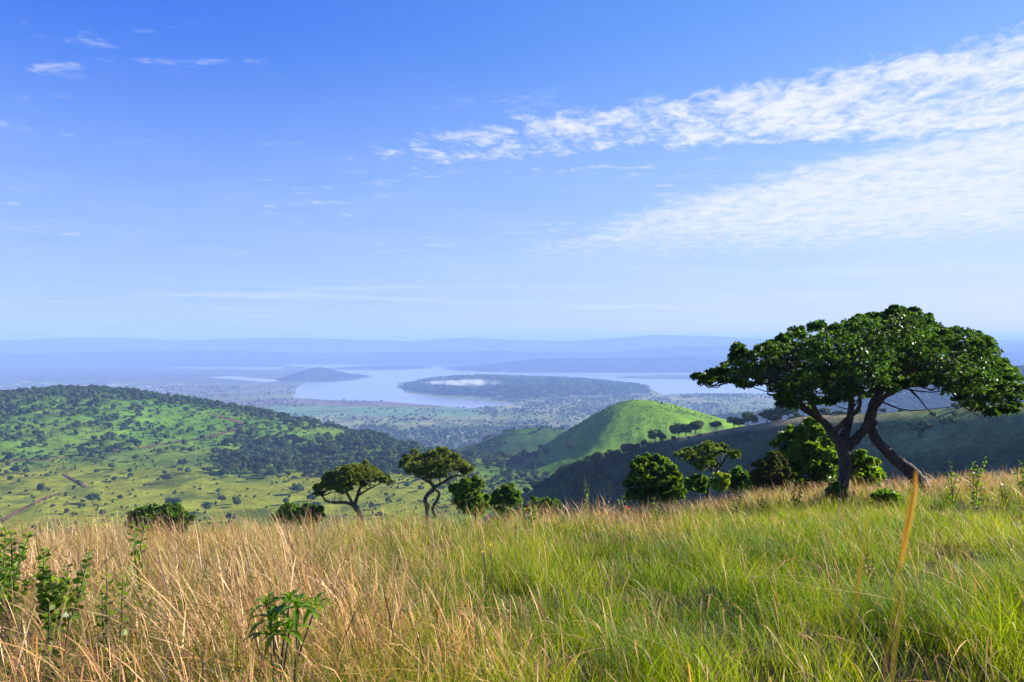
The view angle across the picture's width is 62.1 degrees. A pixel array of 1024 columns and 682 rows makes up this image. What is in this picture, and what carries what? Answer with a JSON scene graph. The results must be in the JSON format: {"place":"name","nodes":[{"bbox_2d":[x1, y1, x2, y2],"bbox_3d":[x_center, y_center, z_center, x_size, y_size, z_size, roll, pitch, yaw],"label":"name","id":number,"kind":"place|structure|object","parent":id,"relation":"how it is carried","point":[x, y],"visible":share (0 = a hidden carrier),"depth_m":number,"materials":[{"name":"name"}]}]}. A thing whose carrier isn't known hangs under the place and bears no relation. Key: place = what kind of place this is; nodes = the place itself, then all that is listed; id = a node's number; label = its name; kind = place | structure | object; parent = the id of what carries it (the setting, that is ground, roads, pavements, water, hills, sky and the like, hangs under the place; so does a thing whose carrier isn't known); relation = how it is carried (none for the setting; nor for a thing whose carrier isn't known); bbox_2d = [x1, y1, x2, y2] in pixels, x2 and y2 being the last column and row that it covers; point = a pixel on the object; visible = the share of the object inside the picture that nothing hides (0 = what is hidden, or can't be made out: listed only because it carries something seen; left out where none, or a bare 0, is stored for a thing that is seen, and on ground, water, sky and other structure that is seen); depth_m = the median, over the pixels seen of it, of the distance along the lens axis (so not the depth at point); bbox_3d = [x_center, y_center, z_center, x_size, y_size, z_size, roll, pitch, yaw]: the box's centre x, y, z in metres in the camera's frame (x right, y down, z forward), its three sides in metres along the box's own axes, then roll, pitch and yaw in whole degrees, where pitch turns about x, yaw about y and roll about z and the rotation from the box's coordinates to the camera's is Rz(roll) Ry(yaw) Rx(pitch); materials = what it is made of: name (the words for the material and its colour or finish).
{"place":"outdoors","nodes":[
{"label":"outdoors","id":0,"kind":"place"},
{"bbox_2d":[0,492,61,521],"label":"dirt track","id":1,"kind":"structure","parent":0,"point":[20,510],"depth_m":643.63,"materials":[{"name":"brown soil"}]},
{"bbox_2d":[2,456,66,462],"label":"dirt track","id":2,"kind":"structure","parent":0,"point":[35,459],"depth_m":899.47,"materials":[{"name":"brown soil"}]},
{"bbox_2d":[95,415,242,452],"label":"dirt track","id":3,"kind":"structure","parent":0,"point":[237,422],"depth_m":1088.24,"materials":[{"name":"brown soil"}]},
{"bbox_2d":[0,392,423,525],"bbox_3d":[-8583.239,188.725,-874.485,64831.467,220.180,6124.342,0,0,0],"label":"hill","id":4,"kind":"structure","parent":0,"point":[124,461],"depth_m":1023.50,"materials":[{"name":"green plant"}]},
{"bbox_2d":[4,452,15,459],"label":"acacia","id":5,"kind":"object","parent":4,"relation":"on","point":[9,455],"visible":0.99,"depth_m":878.24,"materials":[{"name":"green plant"}]},
{"bbox_2d":[177,458,188,466],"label":"savanna tree","id":6,"kind":"object","parent":4,"relation":"on","point":[184,461],"visible":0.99,"depth_m":859.03,"materials":[{"name":"green plant"}]},
{"bbox_2d":[258,437,271,443],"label":"acacia","id":7,"kind":"object","parent":4,"relation":"on","point":[264,440],"visible":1,"depth_m":1069.17,"materials":[{"name":"green plant"}]},
{"bbox_2d":[0,384,540,527],"bbox_3d":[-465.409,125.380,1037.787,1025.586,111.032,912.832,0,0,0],"label":"hillside woodland","id":8,"kind":"object","parent":4,"relation":"on","point":[88,391],"visible":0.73,"depth_m":1128.45,"materials":[{"name":"green plant"}]},
{"bbox_2d":[270,450,281,457],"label":"savanna tree","id":9,"kind":"object","parent":4,"relation":"on","point":[276,453],"visible":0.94,"depth_m":943.32,"materials":[{"name":"green plant"}]},
{"bbox_2d":[295,436,306,445],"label":"acacia","id":10,"kind":"object","parent":4,"relation":"on","point":[300,439],"visible":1,"depth_m":1082.45,"materials":[{"name":"green plant"}]},
{"bbox_2d":[379,448,393,455],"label":"acacia","id":11,"kind":"object","parent":4,"relation":"on","point":[388,451],"visible":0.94,"depth_m":962.56,"materials":[{"name":"green plant"}]},
{"bbox_2d":[0,458,550,553],"bbox_3d":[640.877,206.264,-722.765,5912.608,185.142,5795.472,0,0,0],"label":"valley","id":12,"kind":"structure","parent":0,"point":[193,499],"depth_m":722.39,"materials":[{"name":"green plant"}]},
{"bbox_2d":[84,493,99,503],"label":"savanna tree","id":13,"kind":"object","parent":12,"relation":"on","point":[90,496],"visible":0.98,"depth_m":674.47,"materials":[{"name":"green plant"}]},
{"bbox_2d":[161,473,172,482],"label":"savanna tree","id":14,"kind":"object","parent":12,"relation":"on","point":[166,476],"visible":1,"depth_m":768.57,"materials":[{"name":"green plant"}]},
{"bbox_2d":[164,497,181,504],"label":"acacia","id":15,"kind":"object","parent":12,"relation":"on","point":[174,500],"visible":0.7,"depth_m":651.71,"materials":[{"name":"green plant"}]},
{"bbox_2d":[201,502,211,511],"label":"savanna tree","id":16,"kind":"object","parent":12,"relation":"on","point":[207,505],"visible":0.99,"depth_m":650.53,"materials":[{"name":"green plant"}]},
{"bbox_2d":[222,463,236,474],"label":"savanna tree","id":17,"kind":"object","parent":12,"relation":"on","point":[229,467],"visible":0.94,"depth_m":824.91,"materials":[{"name":"green plant"}]},
{"bbox_2d":[225,513,235,519],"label":"savanna tree","id":18,"kind":"object","parent":12,"relation":"on","point":[229,515],"visible":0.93,"depth_m":619.96,"materials":[{"name":"green plant"}]},
{"bbox_2d":[237,455,248,461],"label":"savanna tree","id":19,"kind":"object","parent":12,"relation":"on","point":[244,458],"visible":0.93,"depth_m":886.04,"materials":[{"name":"green plant"}]},
{"bbox_2d":[251,462,263,469],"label":"savanna tree","id":20,"kind":"object","parent":12,"relation":"on","point":[256,466],"visible":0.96,"depth_m":840.03,"materials":[{"name":"green plant"}]},
{"bbox_2d":[0,391,531,532],"bbox_3d":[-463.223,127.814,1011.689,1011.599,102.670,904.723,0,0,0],"label":"scrub","id":21,"kind":"object","parent":12,"relation":"on","point":[157,479],"visible":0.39,"depth_m":850.62,"materials":[{"name":"green plant"}]},
{"bbox_2d":[266,469,276,477],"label":"savanna tree","id":22,"kind":"object","parent":12,"relation":"on","point":[270,471],"visible":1,"depth_m":810.38,"materials":[{"name":"green plant"}]},
{"bbox_2d":[283,461,294,470],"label":"savanna tree","id":23,"kind":"object","parent":12,"relation":"on","point":[288,464],"visible":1,"depth_m":856.48,"materials":[{"name":"green plant"}]},
{"bbox_2d":[291,483,302,493],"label":"savanna tree","id":24,"kind":"object","parent":12,"relation":"on","point":[298,486],"visible":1,"depth_m":725.84,"materials":[{"name":"green plant"}]},
{"bbox_2d":[377,455,391,460],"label":"acacia","id":25,"kind":"object","parent":12,"relation":"on","point":[385,457],"visible":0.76,"depth_m":904.01,"materials":[{"name":"green plant"}]},
{"bbox_2d":[386,457,397,464],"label":"acacia","id":26,"kind":"object","parent":12,"relation":"on","point":[392,460],"visible":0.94,"depth_m":886.63,"materials":[{"name":"green plant"}]},
{"bbox_2d":[464,450,475,456],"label":"acacia","id":27,"kind":"object","parent":12,"relation":"on","point":[470,453],"visible":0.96,"depth_m":1031.02,"materials":[{"name":"green plant"}]},
{"bbox_2d":[0,364,912,448],"bbox_3d":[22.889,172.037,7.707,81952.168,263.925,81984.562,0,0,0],"label":"valley plain","id":28,"kind":"structure","parent":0,"point":[16,376],"depth_m":4728.09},
{"bbox_2d":[114,379,827,448],"bbox_3d":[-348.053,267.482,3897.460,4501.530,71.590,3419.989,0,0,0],"label":"plain woodland","id":29,"kind":"object","parent":28,"relation":"on","point":[428,432],"visible":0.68,"depth_m":3478.13,"materials":[{"name":"green plant"}]},
{"bbox_2d":[404,374,650,397],"bbox_3d":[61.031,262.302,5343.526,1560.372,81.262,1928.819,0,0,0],"label":"peninsula forest","id":30,"kind":"object","parent":28,"relation":"on","point":[498,382],"visible":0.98,"depth_m":4884.49,"materials":[{"name":"green plant"}]},
{"bbox_2d":[457,428,564,453],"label":"hill","id":31,"kind":"structure","parent":0,"point":[531,439],"depth_m":1333.69,"materials":[{"name":"green plant"}]},
{"bbox_2d":[458,425,569,513],"bbox_3d":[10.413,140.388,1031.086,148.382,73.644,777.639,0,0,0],"label":"hillside scrub","id":32,"kind":"object","parent":31,"relation":"on","point":[499,446],"visible":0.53,"depth_m":1329.82,"materials":[{"name":"green plant"}]},
{"bbox_2d":[0,335,1023,372],"bbox_3d":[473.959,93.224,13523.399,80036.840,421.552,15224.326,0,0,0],"label":"hills","id":33,"kind":"structure","parent":0,"point":[663,354],"depth_m":12138.02,"materials":[{"name":"blue"}]},
{"bbox_2d":[0,0,1023,340],"label":"sky","id":34,"kind":"structure","parent":0,"point":[393,170],"materials":[{"name":"blue"}]},
{"bbox_2d":[0,466,1023,681],"bbox_3d":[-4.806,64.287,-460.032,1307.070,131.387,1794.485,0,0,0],"label":"ground","id":35,"kind":"structure","parent":0,"point":[888,663],"depth_m":8.33,"materials":[{"name":"green plant"}]},
{"bbox_2d":[0,527,33,659],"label":"sapling","id":36,"kind":"object","parent":35,"relation":"on","point":[5,578],"visible":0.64,"depth_m":6.54,"materials":[{"name":"green plant"}]},
{"bbox_2d":[39,598,72,681],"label":"sapling","id":37,"kind":"object","parent":35,"relation":"on","point":[49,620],"visible":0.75,"depth_m":5.02,"materials":[{"name":"green plant"}]},
{"bbox_2d":[33,546,91,675],"bbox_3d":[-3.197,1.929,6.012,0.391,0.981,0.322,0,0,0],"label":"sapling","id":38,"kind":"object","parent":35,"relation":"on","point":[45,577],"visible":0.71,"depth_m":5.99,"materials":[{"name":"green plant"}]},
{"bbox_2d":[93,569,128,681],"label":"sapling","id":39,"kind":"object","parent":35,"relation":"on","point":[104,606],"visible":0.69,"depth_m":5.50,"materials":[{"name":"green plant"}]},
{"bbox_2d":[126,513,150,600],"bbox_3d":[-3.970,2.352,8.997,0.233,1.032,0.302,0,0,0],"label":"sapling","id":40,"kind":"object","parent":35,"relation":"on","point":[137,542],"visible":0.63,"depth_m":8.99,"materials":[{"name":"green plant"}]},
{"bbox_2d":[124,502,196,537],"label":"bush","id":41,"kind":"object","parent":35,"relation":"on","point":[176,509],"visible":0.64,"depth_m":68.91,"materials":[{"name":"green plant"}]},
{"bbox_2d":[238,589,335,681],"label":"leafy plant","id":42,"kind":"object","parent":35,"relation":"on","point":[273,612],"visible":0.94,"depth_m":4.56,"materials":[{"name":"green plant"}]},
{"bbox_2d":[270,501,326,532],"bbox_3d":[-16.429,15.751,66.015,4.750,6.955,4.363,0,0,0],"label":"bush","id":43,"kind":"object","parent":35,"relation":"on","point":[286,510],"visible":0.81,"depth_m":64.83,"materials":[{"name":"green plant"}]},
{"bbox_2d":[312,459,393,530],"bbox_3d":[-11.707,13.061,61.997,5.974,9.005,6.175,0,0,0],"label":"flat topped tree","id":44,"kind":"object","parent":35,"relation":"on","point":[343,479],"visible":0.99,"depth_m":60.87,"materials":[{"name":"green plant"}]},
{"bbox_2d":[397,446,473,526],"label":"flat topped tree","id":45,"kind":"object","parent":35,"relation":"on","point":[436,460],"visible":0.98,"depth_m":65.15,"materials":[{"name":"green plant"}]},
{"bbox_2d":[448,474,492,521],"bbox_3d":[-2.908,12.633,60.077,3.219,6.643,3.029,0,0,0],"label":"young tree","id":46,"kind":"object","parent":35,"relation":"on","point":[464,488],"visible":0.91,"depth_m":59.31,"materials":[{"name":"green plant"}]},
{"bbox_2d":[482,551,486,615],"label":"yellow flower","id":47,"kind":"object","parent":35,"relation":"on","point":[485,581],"visible":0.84,"depth_m":8.50,"materials":[{"name":"green plant"}]},
{"bbox_2d":[488,482,523,523],"bbox_3d":[-0.411,12.263,57.995,2.468,5.176,2.282,0,0,0],"label":"bush","id":48,"kind":"object","parent":35,"relation":"on","point":[503,493],"visible":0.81,"depth_m":57.52,"materials":[{"name":"green plant"}]},
{"bbox_2d":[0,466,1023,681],"bbox_3d":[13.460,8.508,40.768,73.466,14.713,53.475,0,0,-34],"label":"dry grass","id":49,"kind":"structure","parent":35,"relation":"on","point":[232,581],"depth_m":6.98,"materials":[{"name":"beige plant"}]},
{"bbox_2d":[521,500,538,533],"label":"weed","id":50,"kind":"object","parent":35,"relation":"on","point":[532,516],"visible":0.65,"depth_m":16.98,"materials":[{"name":"green plant"}]},
{"bbox_2d":[523,495,563,516],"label":"bush","id":51,"kind":"object","parent":35,"relation":"on","point":[537,500],"visible":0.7,"depth_m":71.18,"materials":[{"name":"green plant"}]},
{"bbox_2d":[616,496,631,522],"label":"weed","id":52,"kind":"object","parent":35,"relation":"on","point":[623,507],"visible":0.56,"depth_m":21.97,"materials":[{"name":"green plant"}]},
{"bbox_2d":[622,452,687,507],"bbox_3d":[7.872,8.276,47.084,3.713,4.151,3.276,0,0,0],"label":"bush","id":53,"kind":"object","parent":35,"relation":"on","point":[648,477],"visible":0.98,"depth_m":46.31,"materials":[{"name":"green plant"}]},
{"bbox_2d":[647,502,662,523],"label":"weed","id":54,"kind":"object","parent":35,"relation":"on","point":[654,515],"visible":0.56,"depth_m":18.98,"materials":[{"name":"green plant"}]},
{"bbox_2d":[683,474,708,502],"bbox_3d":[11.450,9.841,53.037,1.930,3.254,1.848,0,0,0],"label":"bush","id":55,"kind":"object","parent":35,"relation":"on","point":[697,482],"visible":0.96,"depth_m":52.61,"materials":[{"name":"green plant"}]},
{"bbox_2d":[673,440,741,506],"bbox_3d":[12.007,8.511,52.041,4.390,5.169,3.881,0,0,0],"label":"umbrella tree","id":56,"kind":"object","parent":35,"relation":"on","point":[712,450],"visible":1,"depth_m":51.57,"materials":[{"name":"green plant"}]},
{"bbox_2d":[707,471,730,499],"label":"bush","id":57,"kind":"object","parent":35,"relation":"on","point":[721,482],"visible":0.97,"depth_m":48.75,"materials":[{"name":"green plant"}]},
{"bbox_2d":[728,489,741,515],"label":"weed","id":58,"kind":"object","parent":35,"relation":"on","point":[736,504],"visible":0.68,"depth_m":23.95,"materials":[{"name":"green plant"}]},
{"bbox_2d":[726,465,749,495],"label":"bush","id":59,"kind":"object","parent":35,"relation":"on","point":[739,478],"visible":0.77,"depth_m":49.67,"materials":[{"name":"green plant"}]},
{"bbox_2d":[745,476,775,494],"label":"bush","id":60,"kind":"object","parent":35,"relation":"on","point":[751,484],"visible":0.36,"depth_m":42.53,"materials":[{"name":"green plant"}]},
{"bbox_2d":[755,490,768,515],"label":"weed","id":61,"kind":"object","parent":35,"relation":"on","point":[762,502],"visible":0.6,"depth_m":26.00,"materials":[{"name":"green plant"}]},
{"bbox_2d":[748,450,803,491],"bbox_3d":[13.008,6.848,42.095,2.982,2.994,2.101,0,0,-44],"label":"bush","id":62,"kind":"object","parent":35,"relation":"on","point":[772,465],"visible":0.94,"depth_m":41.61,"materials":[{"name":"green plant"}]},
{"bbox_2d":[789,479,802,509],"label":"weed","id":63,"kind":"object","parent":35,"relation":"on","point":[796,499],"visible":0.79,"depth_m":26.99,"materials":[{"name":"green plant"}]},
{"bbox_2d":[764,417,838,493],"bbox_3d":[15.127,6.262,43.910,4.384,4.796,3.950,0,0,0],"label":"bush","id":64,"kind":"object","parent":35,"relation":"on","point":[811,447],"visible":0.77,"depth_m":43.09,"materials":[{"name":"green plant"}]},
{"bbox_2d":[824,481,848,500],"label":"bush","id":65,"kind":"object","parent":35,"relation":"on","point":[835,487],"visible":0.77,"depth_m":28.42,"materials":[{"name":"green plant"}]},
{"bbox_2d":[689,304,1023,504],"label":"tree","id":66,"kind":"object","parent":35,"relation":"on","point":[979,371],"visible":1,"depth_m":27.58,"materials":[{"name":"green plant"}]},
{"bbox_2d":[846,508,868,681],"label":"grass stalk","id":67,"kind":"object","parent":35,"relation":"on","point":[858,582],"depth_m":0.50,"materials":[{"name":"plant"}]},
{"bbox_2d":[849,448,887,488],"bbox_3d":[16.596,6.387,40.081,1.641,2.721,2.414,0,0,37],"label":"bush","id":68,"kind":"object","parent":35,"relation":"on","point":[866,467],"visible":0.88,"depth_m":39.66,"materials":[{"name":"green plant"}]},
{"bbox_2d":[862,554,877,585],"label":"dried plant","id":69,"kind":"object","parent":35,"relation":"on","point":[869,569],"visible":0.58,"depth_m":9.51,"materials":[{"name":"plant"}]},
{"bbox_2d":[868,487,905,509],"bbox_3d":[11.073,4.868,25.048,1.350,1.186,1.277,0,0,0],"label":"bush","id":70,"kind":"object","parent":35,"relation":"on","point":[893,494],"visible":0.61,"depth_m":24.67,"materials":[{"name":"green plant"}]},
{"bbox_2d":[890,582,904,681],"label":"grass stalk","id":71,"kind":"object","parent":35,"relation":"on","point":[894,652],"depth_m":0.52,"materials":[{"name":"green plant"}]},
{"bbox_2d":[883,470,916,681],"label":"grass stalk","id":72,"kind":"object","parent":35,"relation":"on","point":[908,524],"depth_m":0.62,"materials":[{"name":"plant"}]},
{"bbox_2d":[936,480,960,504],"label":"weed","id":73,"kind":"object","parent":35,"relation":"on","point":[946,493],"visible":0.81,"depth_m":24.03,"materials":[{"name":"green plant"}]},
{"bbox_2d":[944,461,959,496],"bbox_3d":[15.008,4.769,28.995,0.456,1.315,0.393,0,0,-35],"label":"sapling","id":74,"kind":"object","parent":35,"relation":"on","point":[951,478],"visible":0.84,"depth_m":29.00,"materials":[{"name":"green plant"}]},
{"bbox_2d":[967,457,986,493],"bbox_3d":[15.835,4.682,29.064,0.973,1.434,0.378,0,0,-28],"label":"sapling","id":75,"kind":"object","parent":35,"relation":"on","point":[977,475],"visible":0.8,"depth_m":29.02,"materials":[{"name":"green plant"}]},
{"bbox_2d":[970,481,983,513],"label":"weed","id":76,"kind":"object","parent":35,"relation":"on","point":[977,500],"visible":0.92,"depth_m":21.98,"materials":[{"name":"green plant"}]},
{"bbox_2d":[998,476,1011,505],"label":"weed","id":77,"kind":"object","parent":35,"relation":"on","point":[1004,496],"visible":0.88,"depth_m":23.97,"materials":[{"name":"green plant"}]},
{"bbox_2d":[1013,460,1023,494],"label":"sapling","id":78,"kind":"object","parent":35,"relation":"on","point":[1021,482],"visible":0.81,"depth_m":28.03,"materials":[{"name":"green plant"}]},
{"bbox_2d":[172,364,870,407],"bbox_3d":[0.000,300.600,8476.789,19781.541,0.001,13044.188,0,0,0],"label":"lake","id":79,"kind":"structure","parent":0,"point":[378,385],"depth_m":5748.42,"materials":[{"name":"blue liquid"}]},
{"bbox_2d":[523,400,743,475],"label":"hill","id":80,"kind":"structure","parent":0,"point":[595,436],"depth_m":909.61,"materials":[{"name":"green plant"}]},
{"bbox_2d":[532,399,740,467],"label":"hill scrub","id":81,"kind":"object","parent":80,"relation":"on","point":[613,421],"visible":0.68,"depth_m":952.56,"materials":[{"name":"green plant"}]},
{"bbox_2d":[478,402,1023,525],"bbox_3d":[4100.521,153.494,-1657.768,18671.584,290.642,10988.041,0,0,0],"label":"ridge","id":82,"kind":"structure","parent":0,"point":[968,438],"depth_m":354.27,"materials":[{"name":"green plant"}]},
{"bbox_2d":[563,464,576,473],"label":"savanna tree","id":83,"kind":"object","parent":82,"relation":"on","point":[567,467],"visible":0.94,"depth_m":437.78,"materials":[{"name":"green plant"}]},
{"bbox_2d":[573,462,584,468],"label":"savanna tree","id":84,"kind":"object","parent":82,"relation":"on","point":[578,465],"visible":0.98,"depth_m":433.13,"materials":[{"name":"green plant"}]},
{"bbox_2d":[591,452,604,458],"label":"savanna tree","id":85,"kind":"object","parent":82,"relation":"on","point":[598,454],"visible":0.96,"depth_m":436.71,"materials":[{"name":"green plant"}]},
{"bbox_2d":[614,470,627,477],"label":"savanna tree","id":86,"kind":"object","parent":82,"relation":"on","point":[623,474],"visible":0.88,"depth_m":402.77,"materials":[{"name":"green plant"}]},
{"bbox_2d":[624,443,637,451],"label":"savanna tree","id":87,"kind":"object","parent":82,"relation":"on","point":[629,446],"visible":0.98,"depth_m":420.16,"materials":[{"name":"green plant"}]},
{"bbox_2d":[647,429,662,441],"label":"savanna tree","id":88,"kind":"object","parent":82,"relation":"on","point":[653,433],"visible":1,"depth_m":423.44,"materials":[{"name":"green plant"}]},
{"bbox_2d":[669,423,687,437],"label":"savanna tree","id":89,"kind":"object","parent":82,"relation":"on","point":[677,428],"visible":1,"depth_m":420.98,"materials":[{"name":"green plant"}]},
{"bbox_2d":[680,424,691,435],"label":"acacia","id":90,"kind":"object","parent":82,"relation":"on","point":[686,427],"visible":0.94,"depth_m":419.22,"materials":[{"name":"green plant"}]},
{"bbox_2d":[689,420,703,434],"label":"acacia","id":91,"kind":"object","parent":82,"relation":"on","point":[695,425],"visible":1,"depth_m":416.00,"materials":[{"name":"green plant"}]},
{"bbox_2d":[709,420,721,430],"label":"acacia","id":92,"kind":"object","parent":82,"relation":"on","point":[715,424],"visible":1,"depth_m":413.42,"materials":[{"name":"green plant"}]},
{"bbox_2d":[727,417,740,427],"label":"savanna tree","id":93,"kind":"object","parent":82,"relation":"on","point":[734,420],"visible":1,"depth_m":411.17,"materials":[{"name":"green plant"}]},
{"bbox_2d":[741,412,757,425],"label":"acacia","id":94,"kind":"object","parent":82,"relation":"on","point":[749,416],"visible":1,"depth_m":409.43,"materials":[{"name":"green plant"}]},
{"bbox_2d":[520,403,1000,503],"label":"ridge scrub","id":95,"kind":"object","parent":82,"relation":"on","point":[912,427],"visible":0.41,"depth_m":405.72,"materials":[{"name":"green plant"}]},
{"bbox_2d":[757,409,773,422],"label":"acacia","id":96,"kind":"object","parent":82,"relation":"on","point":[767,414],"visible":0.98,"depth_m":405.92,"materials":[{"name":"green plant"}]},
{"bbox_2d":[770,406,784,419],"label":"savanna tree","id":97,"kind":"object","parent":82,"relation":"on","point":[777,411],"visible":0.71,"depth_m":403.19,"materials":[{"name":"green plant"}]},
{"bbox_2d":[781,407,796,418],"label":"acacia","id":98,"kind":"object","parent":82,"relation":"on","point":[789,411],"visible":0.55,"depth_m":400.55,"materials":[{"name":"green plant"}]},
{"bbox_2d":[818,407,829,414],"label":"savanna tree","id":99,"kind":"object","parent":82,"relation":"on","point":[823,410],"visible":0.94,"depth_m":401.52,"materials":[{"name":"green plant"}]},
{"bbox_2d":[726,381,1023,424],"bbox_3d":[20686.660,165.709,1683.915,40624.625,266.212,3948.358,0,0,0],"label":"hill","id":100,"kind":"structure","parent":0,"point":[911,400],"depth_m":2495.98,"materials":[{"name":"green plant"}]},
{"bbox_2d":[709,365,1023,425],"bbox_3d":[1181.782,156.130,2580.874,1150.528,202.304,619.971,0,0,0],"label":"forest","id":101,"kind":"object","parent":100,"relation":"on","point":[924,397],"visible":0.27,"depth_m":2493.90,"materials":[{"name":"green plant"}]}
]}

